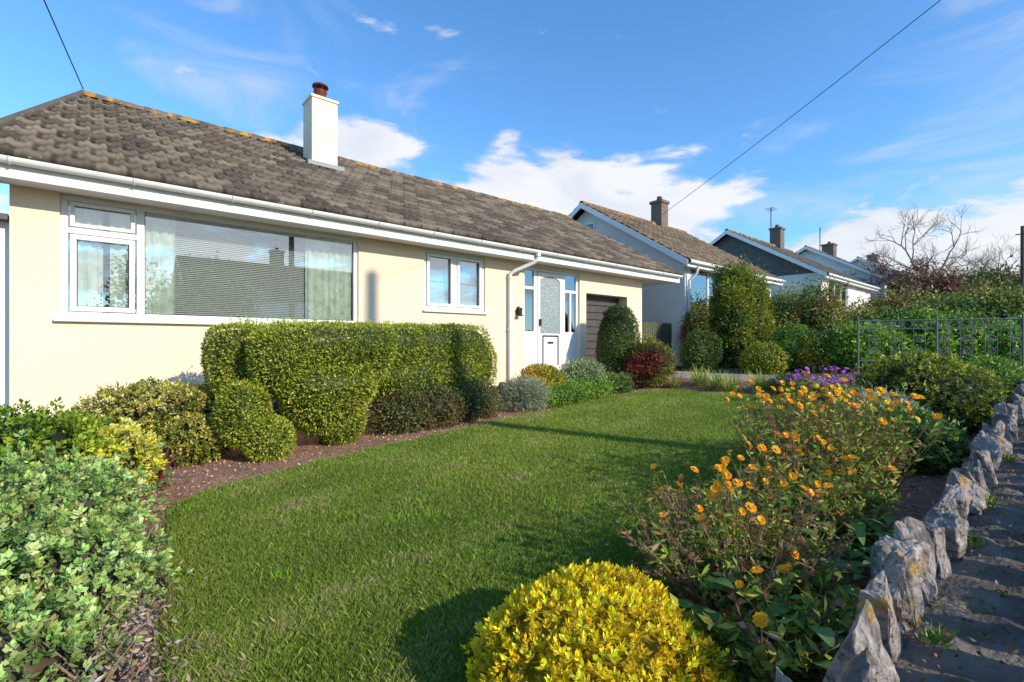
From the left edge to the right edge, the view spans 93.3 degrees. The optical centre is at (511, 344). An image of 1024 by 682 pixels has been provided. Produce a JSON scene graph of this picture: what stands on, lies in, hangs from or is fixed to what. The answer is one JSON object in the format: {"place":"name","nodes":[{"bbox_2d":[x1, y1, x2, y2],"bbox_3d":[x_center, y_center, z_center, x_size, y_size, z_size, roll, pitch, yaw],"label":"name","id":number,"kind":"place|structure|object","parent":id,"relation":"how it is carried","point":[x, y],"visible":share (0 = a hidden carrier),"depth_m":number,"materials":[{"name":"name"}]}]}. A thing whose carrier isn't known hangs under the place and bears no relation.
{"place":"outdoors","nodes":[
{"label":"outdoors","id":0,"kind":"place"},
{"bbox_2d":[144,375,659,433],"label":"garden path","id":1,"kind":"structure","parent":0,"point":[502,384],"depth_m":9.20,"materials":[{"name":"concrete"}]},
{"bbox_2d":[142,388,808,681],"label":"lawn","id":2,"kind":"structure","parent":0,"point":[166,601],"depth_m":2.65,"materials":[{"name":"green plant"}]},
{"bbox_2d":[0,0,1023,281],"label":"sky","id":3,"kind":"structure","parent":0,"point":[551,105],"materials":[{"name":"blue"}]},
{"bbox_2d":[64,361,1021,681],"bbox_3d":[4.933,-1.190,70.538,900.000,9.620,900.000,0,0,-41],"label":"ground","id":4,"kind":"structure","parent":0,"point":[302,451],"depth_m":4.10,"materials":[{"name":"soil"}]},
{"bbox_2d":[0,396,143,499],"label":"griselinia shrub","id":5,"kind":"object","parent":4,"relation":"on","point":[59,429],"visible":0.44,"depth_m":2.89,"materials":[{"name":"green plant"}]},
{"bbox_2d":[0,429,180,681],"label":"hebe shrub","id":6,"kind":"object","parent":4,"relation":"on","point":[68,545],"visible":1,"depth_m":1.91,"materials":[{"name":"green plant"}]},
{"bbox_2d":[14,495,207,681],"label":"dead heather","id":7,"kind":"object","parent":4,"relation":"on","point":[134,649],"visible":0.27,"depth_m":1.68,"materials":[{"name":"brown plant"}]},
{"bbox_2d":[71,417,167,495],"bbox_3d":[-2.755,0.800,3.322,0.632,0.600,0.755,0,0,-41],"label":"golden euonymus","id":8,"kind":"object","parent":4,"relation":"on","point":[146,456],"visible":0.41,"depth_m":3.27,"materials":[{"name":"yellow plant"}]},
{"bbox_2d":[71,376,235,466],"bbox_3d":[-3.344,0.741,4.769,1.407,0.846,1.195,0,0,3],"label":"variegated shrub","id":9,"kind":"object","parent":4,"relation":"on","point":[172,412],"visible":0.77,"depth_m":4.47,"materials":[{"name":"green plant"}]},
{"bbox_2d":[146,439,210,493],"bbox_3d":[-2.796,0.911,3.730,0.818,0.417,0.641,0,0,-1],"label":"red cordyline","id":10,"kind":"object","parent":4,"relation":"on","point":[160,475],"visible":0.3,"depth_m":3.79,"materials":[{"name":"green plant"}]},
{"bbox_2d":[0,82,682,420],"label":"bungalow","id":11,"kind":"object","parent":4,"relation":"on","point":[137,242],"visible":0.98,"depth_m":6.88,"materials":[{"name":"beige paint"}]},
{"bbox_2d":[60,194,357,322],"bbox_3d":[-3.664,-0.965,6.380,3.360,1.350,0.092,0,0,-41],"label":"picture window frame","id":12,"kind":"structure","parent":11,"relation":"in","point":[76,234],"depth_m":5.64,"materials":[{"name":"white plastic"}]},
{"bbox_2d":[424,248,483,311],"bbox_3d":[-1.034,-1.110,8.666,1.310,1.040,0.092,0,0,-41],"label":"small window frame","id":13,"kind":"structure","parent":11,"relation":"in","point":[455,258],"depth_m":8.64,"materials":[{"name":"white plastic"}]},
{"bbox_2d":[586,298,615,374],"bbox_3d":[2.075,-0.150,11.682,1.400,1.880,0.030,0,0,-41],"label":"garage door","id":14,"kind":"structure","parent":11,"relation":"in","point":[592,326],"depth_m":11.55,"materials":[{"name":"wood"}]},
{"bbox_2d":[199,314,497,463],"bbox_3d":[-1.573,0.411,5.938,3.779,1.498,1.603,0,0,-41],"label":"topiary hedge","id":15,"kind":"object","parent":4,"relation":"on","point":[323,380],"visible":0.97,"depth_m":4.90,"materials":[{"name":"green plant"}]},
{"bbox_2d":[366,367,510,436],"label":"heather shrub","id":16,"kind":"object","parent":4,"relation":"on","point":[414,411],"visible":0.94,"depth_m":5.97,"materials":[{"name":"green plant"}]},
{"bbox_2d":[497,368,557,411],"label":"lavender plant","id":17,"kind":"object","parent":4,"relation":"on","point":[521,393],"visible":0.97,"depth_m":7.26,"materials":[{"name":"grey plant"}]},
{"bbox_2d":[520,363,565,400],"bbox_3d":[0.524,0.676,8.191,0.813,0.750,0.836,0,0,0],"label":"golden euonymus","id":18,"kind":"object","parent":4,"relation":"on","point":[553,375],"visible":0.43,"depth_m":8.03,"materials":[{"name":"yellow plant"}]},
{"bbox_2d":[532,379,592,408],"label":"potentilla shrub","id":19,"kind":"object","parent":4,"relation":"on","point":[566,394],"visible":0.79,"depth_m":7.66,"materials":[{"name":"green plant"}]},
{"bbox_2d":[559,355,607,386],"bbox_3d":[1.269,0.619,9.052,1.262,0.861,1.074,0,0,-41],"label":"variegated hebe","id":20,"kind":"object","parent":4,"relation":"on","point":[578,368],"visible":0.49,"depth_m":8.79,"materials":[{"name":"green plant"}]},
{"bbox_2d":[563,374,619,401],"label":"shrub","id":21,"kind":"object","parent":4,"relation":"on","point":[598,389],"visible":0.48,"depth_m":8.41,"materials":[{"name":"green plant"}]},
{"bbox_2d":[459,557,737,681],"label":"golden euonymus ball","id":22,"kind":"object","parent":4,"relation":"on","point":[603,628],"visible":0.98,"depth_m":1.42,"materials":[{"name":"yellow plant"}]},
{"bbox_2d":[594,303,641,374],"bbox_3d":[2.270,0.056,10.360,0.987,1.888,0.969,0,0,-41],"label":"conical conifer","id":23,"kind":"object","parent":4,"relation":"on","point":[617,337],"visible":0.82,"depth_m":10.09,"materials":[{"name":"green plant"}]},
{"bbox_2d":[605,369,638,393],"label":"shrub","id":24,"kind":"object","parent":4,"relation":"on","point":[622,381],"visible":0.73,"depth_m":9.23,"materials":[{"name":"green plant"}]},
{"bbox_2d":[619,333,680,389],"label":"nandina shrub","id":25,"kind":"object","parent":4,"relation":"on","point":[652,358],"visible":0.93,"depth_m":9.74,"materials":[{"name":"red plant"}]},
{"bbox_2d":[642,322,671,365],"bbox_3d":[3.832,0.080,13.845,2.650,1.440,0.070,0,0,-41],"label":"wooden fence","id":26,"kind":"object","parent":4,"relation":"on","point":[662,331],"visible":0.23,"depth_m":14.24,"materials":[{"name":"brown wood"}]},
{"bbox_2d":[660,371,689,387],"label":"iris clump","id":27,"kind":"object","parent":4,"relation":"on","point":[676,382],"visible":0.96,"depth_m":9.87,"materials":[{"name":"green plant"}]},
{"bbox_2d":[568,196,785,365],"bbox_3d":[5.103,-2.225,19.318,7.110,7.850,8.270,0,0,-41],"label":"bungalow","id":28,"kind":"object","parent":4,"relation":"on","point":[685,253],"visible":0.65,"depth_m":15.47,"materials":[{"name":"paint"}]},
{"bbox_2d":[584,221,594,229],"bbox_3d":[2.712,-4.025,17.197,0.038,0.550,0.600,0,0,-41],"label":"gable window","id":29,"kind":"structure","parent":28,"relation":"in","point":[593,223],"depth_m":16.99,"materials":[{"name":"white plastic"}]},
{"bbox_2d":[691,269,712,312],"bbox_3d":[6.241,-1.650,15.456,2.300,1.400,0.060,0,0,-41],"label":"window frame","id":30,"kind":"structure","parent":28,"relation":"in","point":[691,269],"depth_m":15.42,"materials":[{"name":"white plastic"}]},
{"bbox_2d":[691,270,720,311],"bbox_3d":[6.239,-1.650,15.458,2.240,1.340,0.005,0,0,-41],"label":"window glass","id":31,"kind":"structure","parent":28,"relation":"in","point":[699,282],"depth_m":15.14,"materials":[{"name":"blue glass"}]},
{"bbox_2d":[671,297,723,344],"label":"barberry shrub","id":32,"kind":"object","parent":4,"relation":"on","point":[698,321],"visible":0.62,"depth_m":13.56,"materials":[{"name":"green plant"}]},
{"bbox_2d":[682,363,713,384],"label":"iris clump","id":33,"kind":"object","parent":4,"relation":"on","point":[698,376],"visible":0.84,"depth_m":9.73,"materials":[{"name":"green plant"}]},
{"bbox_2d":[678,327,723,370],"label":"dark shrub","id":34,"kind":"object","parent":4,"relation":"on","point":[699,350],"visible":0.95,"depth_m":13.01,"materials":[{"name":"green plant"}]},
{"bbox_2d":[695,367,733,389],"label":"iris clump","id":35,"kind":"object","parent":4,"relation":"on","point":[715,382],"visible":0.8,"depth_m":9.28,"materials":[{"name":"green plant"}]},
{"bbox_2d":[709,370,749,392],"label":"iris clump","id":36,"kind":"object","parent":4,"relation":"on","point":[730,386],"visible":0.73,"depth_m":8.90,"materials":[{"name":"green plant"}]},
{"bbox_2d":[612,455,858,620],"bbox_3d":[0.947,0.871,2.147,1.160,0.674,0.944,0,0,-41],"label":"marigold plant","id":37,"kind":"object","parent":4,"relation":"on","point":[702,547],"visible":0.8,"depth_m":2.01,"materials":[{"name":"green plant"}]},
{"bbox_2d":[704,248,779,368],"bbox_3d":[6.660,-0.859,13.867,2.155,3.928,2.243,0,0,4],"label":"tall conifer","id":38,"kind":"object","parent":4,"relation":"on","point":[742,313],"visible":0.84,"depth_m":13.36,"materials":[{"name":"green plant"}]},
{"bbox_2d":[737,368,774,389],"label":"iris clump","id":39,"kind":"object","parent":4,"relation":"on","point":[762,382],"visible":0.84,"depth_m":8.79,"materials":[{"name":"green plant"}]},
{"bbox_2d":[731,339,793,374],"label":"golden shrub","id":40,"kind":"object","parent":4,"relation":"on","point":[764,356],"visible":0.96,"depth_m":11.68,"materials":[{"name":"green plant"}]},
{"bbox_2d":[669,543,864,670],"bbox_3d":[1.118,0.904,1.819,1.198,0.331,0.669,0,0,-41],"label":"primrose plant","id":41,"kind":"object","parent":4,"relation":"on","point":[826,635],"visible":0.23,"depth_m":1.71,"materials":[{"name":"green plant"}]},
{"bbox_2d":[669,544,870,681],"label":"marigold plant","id":42,"kind":"object","parent":4,"relation":"on","point":[763,645],"visible":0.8,"depth_m":1.54,"materials":[{"name":"green plant"}]},
{"bbox_2d":[767,372,808,395],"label":"shrub","id":43,"kind":"object","parent":4,"relation":"on","point":[774,384],"visible":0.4,"depth_m":8.35,"materials":[{"name":"green plant"}]},
{"bbox_2d":[709,207,880,332],"bbox_3d":[14.150,-3.500,27.239,8.860,8.800,8.956,0,0,-41],"label":"bungalow","id":44,"kind":"object","parent":4,"relation":"on","point":[778,259],"visible":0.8,"depth_m":23.67,"materials":[{"name":"paint"}]},
{"bbox_2d":[829,281,845,310],"bbox_3d":[15.606,-2.250,23.202,2.940,1.440,0.005,0,0,-41],"label":"window glass","id":45,"kind":"structure","parent":44,"relation":"in","point":[844,287],"depth_m":23.63,"materials":[{"name":"grey glass"}]},
{"bbox_2d":[829,280,846,306],"bbox_3d":[15.608,-2.250,23.200,3.000,1.500,0.060,0,0,-41],"label":"window frame","id":46,"kind":"structure","parent":44,"relation":"in","point":[829,280],"depth_m":23.66,"materials":[{"name":"white plastic"}]},
{"bbox_2d":[769,321,821,370],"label":"box shrub","id":47,"kind":"object","parent":4,"relation":"on","point":[788,341],"visible":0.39,"depth_m":12.04,"materials":[{"name":"green plant"}]},
{"bbox_2d":[759,268,859,338],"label":"mixed shrubs","id":48,"kind":"object","parent":4,"relation":"on","point":[809,310],"visible":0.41,"depth_m":13.83,"materials":[{"name":"green plant"}]},
{"bbox_2d":[709,431,913,554],"bbox_3d":[1.656,0.851,2.681,1.108,0.694,0.945,0,0,-41],"label":"marigold plant","id":49,"kind":"object","parent":4,"relation":"on","point":[834,503],"visible":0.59,"depth_m":2.54,"materials":[{"name":"green plant"}]},
{"bbox_2d":[794,326,836,370],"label":"golden shrub","id":50,"kind":"object","parent":4,"relation":"on","point":[812,354],"visible":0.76,"depth_m":11.50,"materials":[{"name":"green plant"}]},
{"bbox_2d":[775,365,858,403],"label":"aster plant","id":51,"kind":"object","parent":4,"relation":"on","point":[797,376],"visible":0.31,"depth_m":7.26,"materials":[{"name":"purple plant"}]},
{"bbox_2d":[809,377,850,414],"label":"aster plant","id":52,"kind":"object","parent":4,"relation":"on","point":[826,382],"visible":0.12,"depth_m":6.40,"materials":[{"name":"purple plant"}]},
{"bbox_2d":[724,372,946,514],"bbox_3d":[2.144,0.706,3.285,1.291,1.016,1.443,0,0,13],"label":"marigold plant","id":53,"kind":"object","parent":4,"relation":"on","point":[843,442],"visible":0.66,"depth_m":3.10,"materials":[{"name":"green plant"}]},
{"bbox_2d":[791,511,893,594],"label":"primrose plant","id":54,"kind":"object","parent":4,"relation":"on","point":[863,544],"visible":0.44,"depth_m":2.25,"materials":[{"name":"green plant"}]},
{"bbox_2d":[759,381,927,472],"bbox_3d":[2.649,0.751,3.967,1.138,0.896,1.197,0,0,24],"label":"marigold plant","id":55,"kind":"object","parent":4,"relation":"on","point":[877,396],"visible":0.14,"depth_m":3.81,"materials":[{"name":"orange plant"}]},
{"bbox_2d":[795,227,908,304],"bbox_3d":[22.959,-4.050,35.169,8.960,8.300,9.168,0,0,-41],"label":"bungalow","id":56,"kind":"object","parent":4,"relation":"on","point":[827,256],"visible":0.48,"depth_m":31.23,"materials":[{"name":"tile"}]},
{"bbox_2d":[834,380,928,420],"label":"santolina plant","id":57,"kind":"object","parent":4,"relation":"on","point":[862,395],"visible":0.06,"depth_m":4.77,"materials":[{"name":"green plant"}]},
{"bbox_2d":[850,253,921,302],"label":"bungalow","id":58,"kind":"object","parent":4,"relation":"on","point":[859,260],"visible":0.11,"depth_m":40.36,"materials":[{"name":"paint"}]},
{"bbox_2d":[775,379,1023,681],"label":"stones","id":59,"kind":"object","parent":4,"relation":"on","point":[910,565],"visible":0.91,"depth_m":1.45,"materials":[{"name":"stone"}]},
{"bbox_2d":[845,249,961,303],"bbox_3d":[23.767,-3.277,29.527,7.227,5.201,4.599,0,0,-3],"label":"copper tree","id":60,"kind":"object","parent":4,"relation":"on","point":[880,271],"visible":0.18,"depth_m":29.43,"materials":[{"name":"red plant"}]},
{"bbox_2d":[850,395,970,479],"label":"dark shrub","id":61,"kind":"object","parent":4,"relation":"on","point":[945,450],"visible":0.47,"depth_m":3.77,"materials":[{"name":"green plant"}]},
{"bbox_2d":[822,304,1023,372],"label":"laurel hedge","id":62,"kind":"object","parent":4,"relation":"on","point":[844,347],"visible":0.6,"depth_m":10.96,"materials":[{"name":"green plant"}]},
{"bbox_2d":[856,202,999,277],"bbox_3d":[27.446,-5.349,32.113,10.479,8.352,7.581,0,0,-41],"label":"bare tree","id":63,"kind":"object","parent":4,"relation":"on","point":[935,225],"visible":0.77,"depth_m":32.46,"materials":[{"name":"brown plant"}]},
{"bbox_2d":[838,261,1022,324],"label":"hedgerow","id":64,"kind":"object","parent":4,"relation":"on","point":[894,301],"visible":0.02,"depth_m":22.00,"materials":[{"name":"green plant"}]},
{"bbox_2d":[839,282,1023,324],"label":"hedge","id":65,"kind":"object","parent":4,"relation":"on","point":[1005,303],"visible":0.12,"depth_m":14.66,"materials":[{"name":"green plant"}]},
{"bbox_2d":[848,348,1015,434],"bbox_3d":[4.690,0.543,5.532,1.689,1.002,1.496,0,0,-41],"label":"golden privet shrub","id":66,"kind":"object","parent":4,"relation":"on","point":[958,390],"visible":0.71,"depth_m":5.08,"materials":[{"name":"green plant"}]},
{"bbox_2d":[875,249,990,300],"bbox_3d":[22.950,-2.844,26.673,4.784,4.589,4.492,0,0,35],"label":"copper tree","id":67,"kind":"object","parent":4,"relation":"on","point":[951,277],"visible":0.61,"depth_m":25.95,"materials":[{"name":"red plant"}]},
{"bbox_2d":[857,314,1023,373],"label":"iron gate","id":68,"kind":"structure","parent":4,"relation":"on","point":[936,322],"depth_m":9.35,"materials":[{"name":"metal"}]},
{"bbox_2d":[893,422,1023,681],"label":"stone pavement","id":69,"kind":"structure","parent":4,"relation":"on","point":[959,583],"depth_m":1.48,"materials":[{"name":"grey stone"}]},
{"bbox_2d":[906,422,1023,681],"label":"green weeds","id":70,"kind":"object","parent":69,"relation":"on","point":[936,635],"visible":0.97,"depth_m":1.51,"materials":[{"name":"green plant"}]},
{"bbox_2d":[920,255,1019,299],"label":"distant hedgerow","id":71,"kind":"object","parent":4,"relation":"on","point":[1009,277],"visible":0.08,"depth_m":29.29,"materials":[{"name":"green plant"}]},
{"bbox_2d":[959,233,1019,281],"bbox_3d":[33.252,-4.459,34.250,3.976,6.178,5.428,0,0,4],"label":"bare tree","id":72,"kind":"object","parent":4,"relation":"on","point":[994,257],"visible":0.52,"depth_m":33.24,"materials":[{"name":"brown plant"}]},
{"bbox_2d":[965,354,1023,393],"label":"shrub","id":73,"kind":"object","parent":4,"relation":"on","point":[1006,375],"visible":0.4,"depth_m":7.06,"materials":[{"name":"green plant"}]},
{"bbox_2d":[1015,226,1023,290],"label":"telegraph pole","id":74,"kind":"object","parent":4,"relation":"on","point":[1021,234],"visible":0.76,"depth_m":24.94,"materials":[{"name":"brown wood"}]},
{"bbox_3d":[3.017,-3.050,-9.568,0.279,9.700,0.279,0,0,-41],"label":"telegraph pole","id":75,"kind":"object","parent":4,"relation":"on","visible":0},
{"bbox_2d":[43,0,83,89],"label":"overhead cable","id":76,"kind":"object","parent":75,"relation":"attached to","point":[63,43],"visible":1,"depth_m":7.30,"materials":[{"name":"black plastic"}]},
{"bbox_3d":[11.319,-3.750,-2.351,0.279,11.100,0.279,0,0,-41],"label":"telegraph pole","id":77,"kind":"object","parent":4,"relation":"on","visible":0},
{"bbox_2d":[662,0,939,214],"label":"overhead cable","id":78,"kind":"object","parent":77,"relation":"attached to","point":[819,94],"visible":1,"depth_m":12.19,"materials":[{"name":"black plastic"}]},
{"bbox_2d":[667,371,1009,395],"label":"driveway","id":79,"kind":"structure","parent":0,"point":[722,374],"depth_m":10.92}
]}

